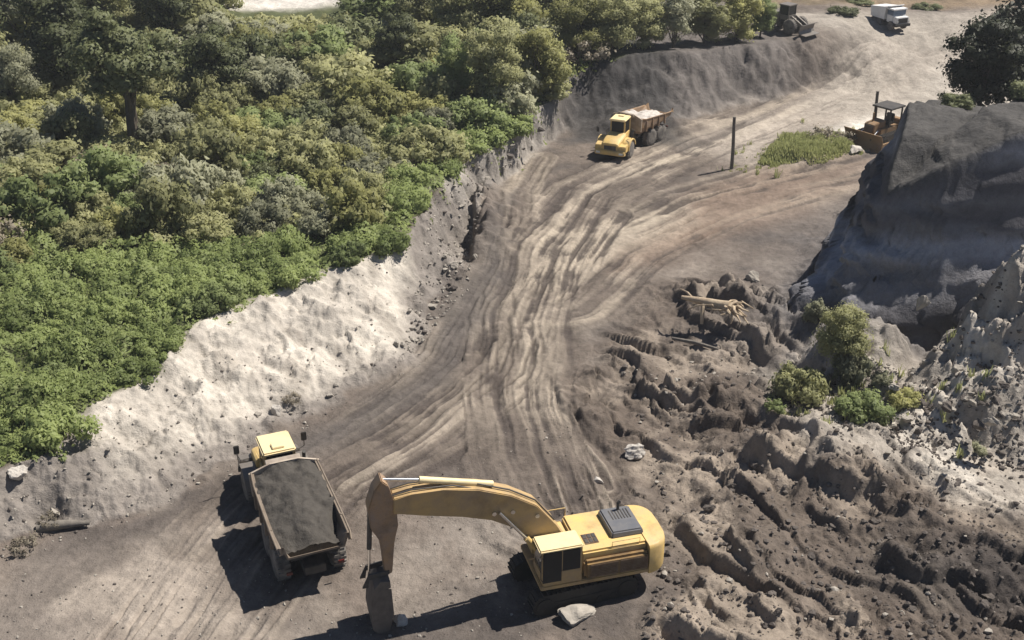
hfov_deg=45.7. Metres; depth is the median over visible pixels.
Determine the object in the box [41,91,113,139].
bush
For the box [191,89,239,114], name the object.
bush
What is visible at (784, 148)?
grass
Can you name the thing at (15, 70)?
tree
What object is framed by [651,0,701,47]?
tree
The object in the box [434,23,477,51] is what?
bush
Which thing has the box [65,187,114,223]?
bush
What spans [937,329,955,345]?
boulder
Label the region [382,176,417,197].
bush
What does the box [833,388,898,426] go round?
bush
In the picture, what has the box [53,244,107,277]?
bush
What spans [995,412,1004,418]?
boulder
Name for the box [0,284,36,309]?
bush
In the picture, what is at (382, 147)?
bush
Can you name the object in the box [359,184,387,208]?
bush
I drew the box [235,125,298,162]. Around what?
bush
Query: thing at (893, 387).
boulder
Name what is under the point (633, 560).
side door
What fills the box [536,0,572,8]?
tree
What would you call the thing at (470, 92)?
bush
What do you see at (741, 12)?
tree
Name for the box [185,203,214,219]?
bush
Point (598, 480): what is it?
boulder
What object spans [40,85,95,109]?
bush
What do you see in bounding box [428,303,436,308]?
boulder
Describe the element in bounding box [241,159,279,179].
bush
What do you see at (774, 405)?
bush
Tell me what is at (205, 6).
bush
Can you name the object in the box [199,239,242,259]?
bush
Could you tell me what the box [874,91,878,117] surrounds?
wooden post
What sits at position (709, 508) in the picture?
boulder
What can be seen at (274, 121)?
bush
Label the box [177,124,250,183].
bush
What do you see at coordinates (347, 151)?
bush
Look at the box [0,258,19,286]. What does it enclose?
bush
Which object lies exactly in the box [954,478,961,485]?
boulder
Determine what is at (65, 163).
bush
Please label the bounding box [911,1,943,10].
bush
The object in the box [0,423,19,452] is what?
bush
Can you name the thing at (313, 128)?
bush
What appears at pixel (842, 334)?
tree
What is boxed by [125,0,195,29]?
tree
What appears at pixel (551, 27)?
bush
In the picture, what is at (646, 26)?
tree
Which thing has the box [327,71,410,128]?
bush
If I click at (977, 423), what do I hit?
boulder
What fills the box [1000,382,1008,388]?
boulder
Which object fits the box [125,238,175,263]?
bush
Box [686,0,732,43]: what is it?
tree
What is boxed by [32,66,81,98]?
bush
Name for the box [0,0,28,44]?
tree
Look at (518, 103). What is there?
bush
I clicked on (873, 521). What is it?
boulder
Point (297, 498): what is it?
soil load
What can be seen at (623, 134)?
dump truck
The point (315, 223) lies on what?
bush
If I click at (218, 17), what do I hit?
bush
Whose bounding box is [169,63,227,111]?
bush
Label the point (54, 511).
boulder
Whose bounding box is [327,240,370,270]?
bush
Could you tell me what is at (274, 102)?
bush
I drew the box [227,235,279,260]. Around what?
bush
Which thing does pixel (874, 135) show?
bulldozer
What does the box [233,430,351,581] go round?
dump truck
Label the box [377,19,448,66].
bush
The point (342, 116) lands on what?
bush
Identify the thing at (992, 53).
tree
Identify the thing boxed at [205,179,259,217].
bush
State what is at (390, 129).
bush
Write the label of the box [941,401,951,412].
boulder
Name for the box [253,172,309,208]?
bush
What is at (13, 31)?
bush
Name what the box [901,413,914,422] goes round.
boulder
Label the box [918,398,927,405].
boulder
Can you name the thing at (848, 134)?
bush
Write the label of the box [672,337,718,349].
fallen log
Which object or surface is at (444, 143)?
bush
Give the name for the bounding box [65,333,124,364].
bush
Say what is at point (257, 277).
bush
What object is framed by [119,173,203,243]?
bush
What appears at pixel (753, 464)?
boulder
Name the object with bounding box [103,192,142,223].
bush
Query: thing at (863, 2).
bush
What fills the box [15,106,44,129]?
bush
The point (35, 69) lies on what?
bush
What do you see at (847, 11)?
bush
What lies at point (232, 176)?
bush
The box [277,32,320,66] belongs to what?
tree
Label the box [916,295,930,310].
boulder
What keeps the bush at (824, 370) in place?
on the ground at (586, 266)
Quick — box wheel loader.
[767,2,819,36]
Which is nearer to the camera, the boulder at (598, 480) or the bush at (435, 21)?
the boulder at (598, 480)
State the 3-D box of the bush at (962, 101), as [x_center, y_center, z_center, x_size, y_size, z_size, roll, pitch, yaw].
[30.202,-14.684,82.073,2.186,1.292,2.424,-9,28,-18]
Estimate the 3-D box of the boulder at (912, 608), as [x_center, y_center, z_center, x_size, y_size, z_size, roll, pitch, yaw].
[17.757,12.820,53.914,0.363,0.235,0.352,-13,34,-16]
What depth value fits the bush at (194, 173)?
88.22 m
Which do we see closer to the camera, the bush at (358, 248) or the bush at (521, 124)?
the bush at (358, 248)
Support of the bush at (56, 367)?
on the ground at (586, 266)
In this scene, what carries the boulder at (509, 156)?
on the ground at (586, 266)
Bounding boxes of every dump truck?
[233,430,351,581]
[595,103,673,158]
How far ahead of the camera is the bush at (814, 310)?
74.44 m
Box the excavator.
[360,473,664,633]
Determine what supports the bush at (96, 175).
on the ground at (586, 266)
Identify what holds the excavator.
on the ground at (586, 266)
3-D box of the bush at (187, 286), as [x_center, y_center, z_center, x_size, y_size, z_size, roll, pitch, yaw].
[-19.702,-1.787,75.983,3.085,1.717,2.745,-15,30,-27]
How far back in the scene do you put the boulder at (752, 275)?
84.63 m
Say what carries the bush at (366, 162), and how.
on the ground at (586, 266)
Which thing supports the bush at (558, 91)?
on the ground at (586, 266)
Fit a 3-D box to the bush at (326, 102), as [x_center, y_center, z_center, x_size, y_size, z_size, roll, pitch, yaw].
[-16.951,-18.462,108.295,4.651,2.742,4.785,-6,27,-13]
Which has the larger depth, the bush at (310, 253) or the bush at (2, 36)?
the bush at (2, 36)
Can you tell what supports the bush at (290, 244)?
on the ground at (586, 266)
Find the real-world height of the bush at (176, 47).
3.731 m
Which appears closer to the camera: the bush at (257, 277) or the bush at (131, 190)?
the bush at (257, 277)
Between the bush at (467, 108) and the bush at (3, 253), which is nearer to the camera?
the bush at (3, 253)
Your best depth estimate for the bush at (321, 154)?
94.19 m
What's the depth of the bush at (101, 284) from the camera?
75.59 m
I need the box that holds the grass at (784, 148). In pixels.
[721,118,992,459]
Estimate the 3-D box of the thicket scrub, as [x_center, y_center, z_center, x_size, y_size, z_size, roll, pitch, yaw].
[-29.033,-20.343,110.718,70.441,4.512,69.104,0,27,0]
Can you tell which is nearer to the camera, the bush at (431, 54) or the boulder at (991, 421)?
the boulder at (991, 421)
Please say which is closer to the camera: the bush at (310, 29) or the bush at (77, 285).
the bush at (77, 285)
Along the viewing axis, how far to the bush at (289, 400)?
69.39 m
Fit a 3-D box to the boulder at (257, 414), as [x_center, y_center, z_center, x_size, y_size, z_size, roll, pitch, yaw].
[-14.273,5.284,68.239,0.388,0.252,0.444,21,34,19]
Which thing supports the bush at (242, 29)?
on the ground at (586, 266)
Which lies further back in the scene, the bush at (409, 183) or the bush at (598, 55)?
the bush at (598, 55)
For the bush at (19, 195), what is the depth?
85.44 m
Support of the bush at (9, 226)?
on the ground at (586, 266)
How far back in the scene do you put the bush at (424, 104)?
107.23 m
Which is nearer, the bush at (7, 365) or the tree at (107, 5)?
the bush at (7, 365)
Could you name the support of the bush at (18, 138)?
on the ground at (586, 266)
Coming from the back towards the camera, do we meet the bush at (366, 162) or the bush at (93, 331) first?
the bush at (366, 162)
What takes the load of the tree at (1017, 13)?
on the ground at (586, 266)
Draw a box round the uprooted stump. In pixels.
[680,288,753,324]
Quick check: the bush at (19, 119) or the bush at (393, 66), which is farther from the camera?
the bush at (393, 66)
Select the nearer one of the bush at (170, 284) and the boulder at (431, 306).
the bush at (170, 284)
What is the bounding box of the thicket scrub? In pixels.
[1,10,567,259]
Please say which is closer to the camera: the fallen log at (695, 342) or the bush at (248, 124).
the fallen log at (695, 342)
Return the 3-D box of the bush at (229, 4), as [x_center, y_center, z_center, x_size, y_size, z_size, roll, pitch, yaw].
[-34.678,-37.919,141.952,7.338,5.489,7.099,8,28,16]
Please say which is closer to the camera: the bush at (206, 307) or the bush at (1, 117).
the bush at (206, 307)
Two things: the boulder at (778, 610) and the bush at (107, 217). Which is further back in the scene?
the bush at (107, 217)
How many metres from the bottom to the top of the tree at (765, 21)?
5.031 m
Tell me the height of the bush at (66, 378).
2.202 m
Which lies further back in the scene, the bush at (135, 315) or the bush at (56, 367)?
the bush at (135, 315)
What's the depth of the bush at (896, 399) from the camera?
67.42 m
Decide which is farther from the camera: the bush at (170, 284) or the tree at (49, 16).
the tree at (49, 16)
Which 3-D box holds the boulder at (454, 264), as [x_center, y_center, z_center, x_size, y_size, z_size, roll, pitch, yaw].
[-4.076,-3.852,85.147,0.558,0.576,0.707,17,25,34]
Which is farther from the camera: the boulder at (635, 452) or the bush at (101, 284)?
the bush at (101, 284)
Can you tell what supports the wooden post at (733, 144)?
on the ground at (586, 266)
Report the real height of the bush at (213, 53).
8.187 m
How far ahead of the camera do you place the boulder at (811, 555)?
56.55 m
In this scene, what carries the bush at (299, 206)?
on the ground at (586, 266)
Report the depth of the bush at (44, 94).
111.23 m
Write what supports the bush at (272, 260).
on the ground at (586, 266)
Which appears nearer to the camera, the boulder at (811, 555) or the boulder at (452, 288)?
the boulder at (811, 555)
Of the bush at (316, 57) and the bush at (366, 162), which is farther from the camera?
the bush at (316, 57)
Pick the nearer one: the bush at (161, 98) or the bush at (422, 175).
the bush at (422, 175)
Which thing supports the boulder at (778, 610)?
on the ground at (586, 266)
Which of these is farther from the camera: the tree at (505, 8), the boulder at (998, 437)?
the tree at (505, 8)
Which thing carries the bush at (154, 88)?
on the ground at (586, 266)
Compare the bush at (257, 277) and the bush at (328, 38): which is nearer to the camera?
the bush at (257, 277)
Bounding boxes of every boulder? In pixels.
[7,465,27,479]
[51,507,59,515]
[253,411,261,417]
[271,404,280,416]
[393,614,407,626]
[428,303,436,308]
[447,285,457,290]
[450,261,458,268]
[507,153,513,158]
[557,604,595,626]
[594,476,603,483]
[624,443,645,459]
[702,504,715,511]
[726,483,735,488]
[745,270,759,281]
[748,461,758,468]
[772,607,782,615]
[808,552,814,558]
[849,145,862,153]
[868,517,879,524]
[888,383,898,390]
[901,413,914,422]
[909,605,916,611]
[914,427,922,434]
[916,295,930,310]
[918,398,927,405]
[923,619,933,625]
[924,398,932,409]
[930,592,935,600]
[932,379,938,384]
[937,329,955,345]
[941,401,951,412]
[951,364,963,373]
[952,437,962,445]
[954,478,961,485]
[959,562,970,566]
[960,394,971,401]
[969,399,976,406]
[972,418,986,430]
[978,599,989,607]
[981,417,1000,425]
[982,593,994,599]
[989,395,1001,404]
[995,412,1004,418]
[995,433,1002,441]
[996,411,1013,420]
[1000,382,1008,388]
[1003,375,1013,382]
[1012,413,1020,418]
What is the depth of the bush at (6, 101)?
108.49 m
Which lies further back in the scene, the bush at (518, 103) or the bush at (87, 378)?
the bush at (518, 103)
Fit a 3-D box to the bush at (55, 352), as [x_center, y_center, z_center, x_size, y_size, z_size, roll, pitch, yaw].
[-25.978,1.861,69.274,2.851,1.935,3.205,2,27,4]
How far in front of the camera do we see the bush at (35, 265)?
79.34 m
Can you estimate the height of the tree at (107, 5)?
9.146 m
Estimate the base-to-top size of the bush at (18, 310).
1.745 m
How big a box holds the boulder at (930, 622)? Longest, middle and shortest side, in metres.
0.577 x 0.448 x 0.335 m
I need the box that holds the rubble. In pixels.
[1,102,1023,639]
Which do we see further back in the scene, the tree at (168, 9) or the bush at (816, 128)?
the tree at (168, 9)
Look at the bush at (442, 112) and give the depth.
104.73 m
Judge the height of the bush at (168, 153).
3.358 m
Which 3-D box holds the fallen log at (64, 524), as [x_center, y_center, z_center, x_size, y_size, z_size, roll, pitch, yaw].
[-21.846,9.924,59.204,2.473,0.531,0.515,-7,27,-13]
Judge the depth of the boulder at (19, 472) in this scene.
59.73 m
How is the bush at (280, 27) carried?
on the ground at (586, 266)
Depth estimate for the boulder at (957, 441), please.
65.11 m
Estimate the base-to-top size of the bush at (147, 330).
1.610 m
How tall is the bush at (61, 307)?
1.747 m
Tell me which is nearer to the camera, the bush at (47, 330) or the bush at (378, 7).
the bush at (47, 330)
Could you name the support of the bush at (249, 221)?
on the ground at (586, 266)
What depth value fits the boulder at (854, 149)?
108.78 m
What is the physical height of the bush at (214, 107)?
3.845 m
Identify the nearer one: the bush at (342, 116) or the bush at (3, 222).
the bush at (3, 222)
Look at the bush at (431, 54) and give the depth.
118.26 m
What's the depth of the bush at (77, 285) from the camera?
75.23 m
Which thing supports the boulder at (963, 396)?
on the boulder
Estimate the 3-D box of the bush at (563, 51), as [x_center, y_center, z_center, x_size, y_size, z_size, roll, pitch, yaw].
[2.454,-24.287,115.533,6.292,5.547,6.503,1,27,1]
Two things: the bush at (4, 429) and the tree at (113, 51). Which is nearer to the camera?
the bush at (4, 429)
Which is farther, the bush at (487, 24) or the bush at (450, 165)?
the bush at (487, 24)
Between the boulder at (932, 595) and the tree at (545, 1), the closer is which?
the boulder at (932, 595)
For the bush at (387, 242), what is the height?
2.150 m
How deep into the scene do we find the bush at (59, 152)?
93.13 m
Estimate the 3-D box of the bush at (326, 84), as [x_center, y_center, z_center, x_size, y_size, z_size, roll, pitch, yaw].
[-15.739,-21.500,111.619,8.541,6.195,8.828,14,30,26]
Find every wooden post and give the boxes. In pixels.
[730,116,735,168]
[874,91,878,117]
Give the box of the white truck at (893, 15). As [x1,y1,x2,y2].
[871,4,909,29]
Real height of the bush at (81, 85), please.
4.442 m
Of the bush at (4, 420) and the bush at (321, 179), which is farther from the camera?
the bush at (321, 179)
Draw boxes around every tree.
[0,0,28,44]
[0,0,109,79]
[0,3,6,42]
[0,40,46,96]
[52,0,194,142]
[66,0,133,22]
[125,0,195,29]
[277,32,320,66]
[371,10,420,63]
[388,0,435,24]
[425,0,492,30]
[434,30,473,95]
[456,24,532,99]
[480,0,547,28]
[503,21,579,96]
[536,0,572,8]
[540,0,607,55]
[587,0,643,52]
[627,0,676,49]
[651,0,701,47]
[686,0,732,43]
[719,0,766,41]
[749,0,780,36]
[809,299,880,368]
[936,13,1023,105]
[951,0,1023,106]
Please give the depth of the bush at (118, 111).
105.02 m
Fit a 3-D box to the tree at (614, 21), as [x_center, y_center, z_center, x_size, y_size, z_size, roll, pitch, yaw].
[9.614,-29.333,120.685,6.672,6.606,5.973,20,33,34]
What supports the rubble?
on the ground at (586, 266)
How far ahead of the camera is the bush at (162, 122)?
101.73 m
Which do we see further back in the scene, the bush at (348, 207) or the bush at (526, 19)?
the bush at (526, 19)
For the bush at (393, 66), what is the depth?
116.31 m
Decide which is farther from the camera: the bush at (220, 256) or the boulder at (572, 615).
the bush at (220, 256)
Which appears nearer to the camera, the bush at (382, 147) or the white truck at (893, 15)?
the bush at (382, 147)
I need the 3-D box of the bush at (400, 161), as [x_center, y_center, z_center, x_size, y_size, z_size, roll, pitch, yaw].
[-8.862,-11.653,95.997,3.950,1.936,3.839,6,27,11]
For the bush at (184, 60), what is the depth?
119.76 m
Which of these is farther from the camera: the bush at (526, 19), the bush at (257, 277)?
the bush at (526, 19)
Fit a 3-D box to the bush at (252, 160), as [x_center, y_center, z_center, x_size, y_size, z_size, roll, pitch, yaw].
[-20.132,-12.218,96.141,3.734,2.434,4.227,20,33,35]
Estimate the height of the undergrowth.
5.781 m
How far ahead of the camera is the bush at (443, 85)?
109.91 m
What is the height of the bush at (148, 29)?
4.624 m
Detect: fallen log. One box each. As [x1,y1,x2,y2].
[36,520,89,531]
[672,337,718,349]
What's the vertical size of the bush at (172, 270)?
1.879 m
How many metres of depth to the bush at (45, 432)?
61.51 m
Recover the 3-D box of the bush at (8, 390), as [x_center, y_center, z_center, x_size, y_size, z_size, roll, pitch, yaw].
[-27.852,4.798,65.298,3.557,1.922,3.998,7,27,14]
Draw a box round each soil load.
[254,459,340,561]
[624,109,668,118]
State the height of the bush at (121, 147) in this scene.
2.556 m
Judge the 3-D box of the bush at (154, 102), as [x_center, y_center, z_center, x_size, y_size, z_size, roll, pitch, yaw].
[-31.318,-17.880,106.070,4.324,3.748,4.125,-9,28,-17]
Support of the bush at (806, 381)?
on the ground at (586, 266)
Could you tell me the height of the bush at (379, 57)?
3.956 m
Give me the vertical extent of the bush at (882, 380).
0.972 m
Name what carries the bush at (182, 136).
on the ground at (586, 266)
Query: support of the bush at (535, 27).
on the ground at (586, 266)
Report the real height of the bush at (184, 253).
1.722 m
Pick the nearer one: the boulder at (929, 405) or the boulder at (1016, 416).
the boulder at (1016, 416)
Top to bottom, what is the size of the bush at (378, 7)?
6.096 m
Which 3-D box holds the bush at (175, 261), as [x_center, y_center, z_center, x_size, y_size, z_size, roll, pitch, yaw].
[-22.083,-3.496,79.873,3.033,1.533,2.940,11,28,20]
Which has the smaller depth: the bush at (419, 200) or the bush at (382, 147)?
the bush at (419, 200)
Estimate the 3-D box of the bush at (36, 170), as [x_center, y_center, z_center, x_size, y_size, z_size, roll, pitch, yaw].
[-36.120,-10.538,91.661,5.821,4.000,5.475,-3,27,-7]
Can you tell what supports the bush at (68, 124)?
on the ground at (586, 266)
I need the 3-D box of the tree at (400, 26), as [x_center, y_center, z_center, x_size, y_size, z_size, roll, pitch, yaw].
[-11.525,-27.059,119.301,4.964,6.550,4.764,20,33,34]
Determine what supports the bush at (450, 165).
on the ground at (586, 266)
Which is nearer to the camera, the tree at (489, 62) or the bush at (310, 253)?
the bush at (310, 253)
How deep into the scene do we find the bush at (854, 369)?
68.92 m
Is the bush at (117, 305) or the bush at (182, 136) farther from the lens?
the bush at (182, 136)
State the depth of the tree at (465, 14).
124.29 m
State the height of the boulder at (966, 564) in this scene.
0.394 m
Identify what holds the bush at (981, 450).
on the ground at (586, 266)
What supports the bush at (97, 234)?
on the ground at (586, 266)
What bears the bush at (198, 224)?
on the ground at (586, 266)
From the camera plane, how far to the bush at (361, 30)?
124.30 m
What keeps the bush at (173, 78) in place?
on the ground at (586, 266)
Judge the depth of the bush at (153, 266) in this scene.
77.90 m
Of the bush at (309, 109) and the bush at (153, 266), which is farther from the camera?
the bush at (309, 109)
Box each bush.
[0,31,14,49]
[0,87,42,111]
[0,96,47,116]
[0,109,13,127]
[0,119,54,162]
[0,152,60,186]
[0,169,83,237]
[0,201,17,235]
[0,214,27,245]
[0,235,33,265]
[0,243,11,265]
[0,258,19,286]
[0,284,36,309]
[0,310,32,338]
[0,355,20,384]
[0,384,16,406]
[0,399,13,427]
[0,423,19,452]
[1,18,32,43]
[1,111,41,133]
[3,296,49,321]
[4,530,37,556]
[7,393,76,423]
[12,268,61,292]
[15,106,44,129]
[15,405,102,454]
[16,256,59,274]
[19,315,65,348]
[20,135,84,172]
[20,365,83,403]
[25,77,65,101]
[26,53,87,76]
[27,277,90,302]
[27,335,73,365]
[30,181,55,198]
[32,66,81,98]
[32,360,75,377]
[35,108,99,154]
[38,510,58,527]
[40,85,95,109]
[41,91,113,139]
[43,290,86,321]
[44,140,145,205]
[44,218,86,243]
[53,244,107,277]
[55,220,117,253]
[57,311,114,349]
[63,144,106,166]
[63,369,116,403]
[65,75,137,102]
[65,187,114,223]
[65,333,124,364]
[71,290,128,325]
[75,247,130,278]
[76,133,129,154]
[86,201,139,244]
[87,268,145,300]
[92,91,139,127]
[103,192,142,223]
[104,7,145,31]
[105,353,164,387]
[106,148,146,168]
[112,93,171,106]
[112,187,142,207]
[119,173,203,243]
[120,300,170,322]
[123,260,169,286]
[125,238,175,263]
[126,318,190,345]
[127,331,185,360]
[132,0,234,36]
[132,153,225,209]
[133,23,178,51]
[134,102,197,147]
[136,93,176,124]
[137,69,174,97]
[138,272,194,308]
[146,264,197,286]
[154,161,178,168]
[157,142,188,164]
[158,34,186,52]
[160,63,189,89]
[162,253,196,267]
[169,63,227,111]
[169,238,217,265]
[170,21,250,85]
[170,113,230,147]
[175,6,245,41]
[175,259,241,287]
[175,275,214,295]
[175,292,219,319]
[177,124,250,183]
[178,212,237,247]
[179,39,191,66]
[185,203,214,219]
[189,98,231,123]
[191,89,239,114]
[195,279,246,312]
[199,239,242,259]
[205,162,248,193]
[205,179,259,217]
[205,248,248,273]
[211,0,244,8]
[219,19,280,47]
[219,110,269,150]
[220,79,259,107]
[226,30,292,66]
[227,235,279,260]
[230,106,283,121]
[231,268,273,294]
[232,196,293,237]
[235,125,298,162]
[236,53,314,96]
[236,149,281,174]
[240,171,309,196]
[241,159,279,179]
[242,19,292,41]
[244,254,296,280]
[251,60,315,99]
[251,227,310,257]
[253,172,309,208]
[254,91,301,118]
[256,112,302,139]
[267,131,340,182]
[271,261,322,289]
[273,21,360,66]
[278,20,337,41]
[278,248,320,267]
[279,97,335,132]
[280,79,328,106]
[280,115,336,143]
[282,389,301,405]
[287,186,328,225]
[294,51,337,82]
[295,208,340,238]
[303,48,395,98]
[303,162,357,195]
[314,10,382,49]
[316,97,335,112]
[316,119,373,157]
[319,177,386,234]
[325,224,377,258]
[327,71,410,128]
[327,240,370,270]
[328,102,379,135]
[329,140,367,167]
[333,0,398,23]
[337,150,391,172]
[338,165,389,207]
[352,37,407,68]
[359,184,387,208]
[366,141,395,165]
[369,225,413,259]
[373,63,397,82]
[376,110,449,144]
[377,16,397,28]
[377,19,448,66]
[381,157,417,175]
[381,184,432,216]
[382,159,434,186]
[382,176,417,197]
[383,121,474,166]
[385,58,440,96]
[397,89,425,115]
[411,106,456,131]
[414,94,452,116]
[415,68,471,100]
[417,155,465,178]
[424,51,438,64]
[431,18,441,25]
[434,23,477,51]
[441,94,510,133]
[450,121,513,150]
[454,83,481,98]
[463,137,489,155]
[467,13,522,48]
[472,54,544,100]
[478,81,537,117]
[481,110,536,137]
[501,11,546,31]
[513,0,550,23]
[514,36,568,83]
[520,23,559,39]
[536,73,571,100]
[539,18,561,32]
[562,40,616,67]
[764,398,786,414]
[768,360,831,407]
[801,297,828,323]
[806,123,839,141]
[807,364,835,391]
[824,5,860,16]
[831,353,876,390]
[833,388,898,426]
[834,131,857,140]
[846,0,874,5]
[869,369,894,386]
[885,387,923,408]
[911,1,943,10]
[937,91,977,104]
[937,92,975,109]
[972,440,987,456]
[1005,80,1023,100]
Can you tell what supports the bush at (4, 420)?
on the ground at (586, 266)
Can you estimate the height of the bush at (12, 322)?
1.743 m
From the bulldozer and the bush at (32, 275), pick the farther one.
the bulldozer
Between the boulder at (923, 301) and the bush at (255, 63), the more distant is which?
the bush at (255, 63)
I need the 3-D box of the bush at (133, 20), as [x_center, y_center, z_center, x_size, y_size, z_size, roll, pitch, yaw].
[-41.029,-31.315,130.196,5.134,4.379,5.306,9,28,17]
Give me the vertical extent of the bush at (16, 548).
1.066 m
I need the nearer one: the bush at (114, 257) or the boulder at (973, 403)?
the boulder at (973, 403)
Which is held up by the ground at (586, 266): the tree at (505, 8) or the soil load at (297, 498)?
the tree at (505, 8)
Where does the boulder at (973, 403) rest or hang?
on the ground at (586, 266)
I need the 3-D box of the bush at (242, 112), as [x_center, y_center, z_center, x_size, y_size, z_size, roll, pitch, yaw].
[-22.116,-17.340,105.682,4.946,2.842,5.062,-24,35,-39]
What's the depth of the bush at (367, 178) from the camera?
89.78 m
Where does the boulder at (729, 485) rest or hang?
on the ground at (586, 266)
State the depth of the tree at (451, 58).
109.98 m
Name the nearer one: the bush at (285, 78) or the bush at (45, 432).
the bush at (45, 432)
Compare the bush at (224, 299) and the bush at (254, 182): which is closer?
the bush at (224, 299)
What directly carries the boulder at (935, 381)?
on the ground at (586, 266)
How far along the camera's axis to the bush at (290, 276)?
77.28 m
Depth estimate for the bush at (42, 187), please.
88.78 m
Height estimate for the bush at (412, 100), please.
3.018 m
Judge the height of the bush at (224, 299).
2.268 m
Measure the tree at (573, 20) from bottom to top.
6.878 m
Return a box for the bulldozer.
[844,100,905,153]
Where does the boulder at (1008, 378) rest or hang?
on the ground at (586, 266)
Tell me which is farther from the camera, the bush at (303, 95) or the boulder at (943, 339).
the bush at (303, 95)
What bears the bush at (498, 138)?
on the ground at (586, 266)
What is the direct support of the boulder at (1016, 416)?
on the ground at (586, 266)
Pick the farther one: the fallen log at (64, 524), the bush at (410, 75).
the bush at (410, 75)
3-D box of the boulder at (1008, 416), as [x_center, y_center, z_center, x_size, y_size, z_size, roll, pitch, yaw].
[25.817,5.024,63.598,0.877,0.533,0.664,13,29,24]
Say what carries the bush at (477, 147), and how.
on the ground at (586, 266)
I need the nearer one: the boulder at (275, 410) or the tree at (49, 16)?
the boulder at (275, 410)
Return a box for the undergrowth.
[0,53,615,466]
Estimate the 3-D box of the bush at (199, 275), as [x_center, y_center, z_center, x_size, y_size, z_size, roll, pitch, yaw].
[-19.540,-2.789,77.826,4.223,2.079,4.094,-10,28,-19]
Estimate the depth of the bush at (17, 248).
80.20 m
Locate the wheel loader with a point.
(787, 21)
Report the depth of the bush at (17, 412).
63.17 m
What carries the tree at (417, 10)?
on the ground at (586, 266)
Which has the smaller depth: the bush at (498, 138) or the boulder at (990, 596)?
the boulder at (990, 596)
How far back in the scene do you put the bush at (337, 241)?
81.56 m
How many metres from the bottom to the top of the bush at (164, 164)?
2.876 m
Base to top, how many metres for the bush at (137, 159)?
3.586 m
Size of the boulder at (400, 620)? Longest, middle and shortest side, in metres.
0.630 x 0.620 x 0.538 m
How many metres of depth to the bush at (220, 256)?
78.99 m
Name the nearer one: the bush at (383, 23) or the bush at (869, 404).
the bush at (869, 404)
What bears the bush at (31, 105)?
on the ground at (586, 266)
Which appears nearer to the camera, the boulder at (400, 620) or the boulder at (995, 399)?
the boulder at (400, 620)
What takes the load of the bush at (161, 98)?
on the ground at (586, 266)
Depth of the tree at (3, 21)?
119.83 m
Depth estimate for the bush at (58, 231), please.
83.94 m
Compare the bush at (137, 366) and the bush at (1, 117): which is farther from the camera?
the bush at (1, 117)
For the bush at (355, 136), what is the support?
on the ground at (586, 266)
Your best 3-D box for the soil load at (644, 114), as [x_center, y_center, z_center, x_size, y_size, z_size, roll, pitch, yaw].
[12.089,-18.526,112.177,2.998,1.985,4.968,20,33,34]
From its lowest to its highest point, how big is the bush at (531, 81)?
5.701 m
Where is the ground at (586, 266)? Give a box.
[0,0,1023,639]
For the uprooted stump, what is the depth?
76.47 m
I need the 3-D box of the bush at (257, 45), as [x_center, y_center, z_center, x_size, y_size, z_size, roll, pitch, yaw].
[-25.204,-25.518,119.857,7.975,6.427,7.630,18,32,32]
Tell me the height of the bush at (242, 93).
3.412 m
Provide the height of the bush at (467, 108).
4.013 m
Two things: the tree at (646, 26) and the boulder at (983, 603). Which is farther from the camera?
the tree at (646, 26)
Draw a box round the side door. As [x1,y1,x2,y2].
[583,549,648,577]
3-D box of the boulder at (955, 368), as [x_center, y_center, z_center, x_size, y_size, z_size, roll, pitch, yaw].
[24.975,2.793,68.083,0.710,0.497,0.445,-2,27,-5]
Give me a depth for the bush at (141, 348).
69.57 m
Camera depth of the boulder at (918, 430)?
66.02 m
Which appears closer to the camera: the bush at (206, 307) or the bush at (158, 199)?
the bush at (206, 307)
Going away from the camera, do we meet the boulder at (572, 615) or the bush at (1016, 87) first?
the boulder at (572, 615)
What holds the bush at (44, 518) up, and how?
on the ground at (586, 266)
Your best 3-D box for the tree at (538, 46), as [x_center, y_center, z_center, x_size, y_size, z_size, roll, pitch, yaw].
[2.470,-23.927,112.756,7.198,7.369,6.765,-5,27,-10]
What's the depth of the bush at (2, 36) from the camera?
123.61 m

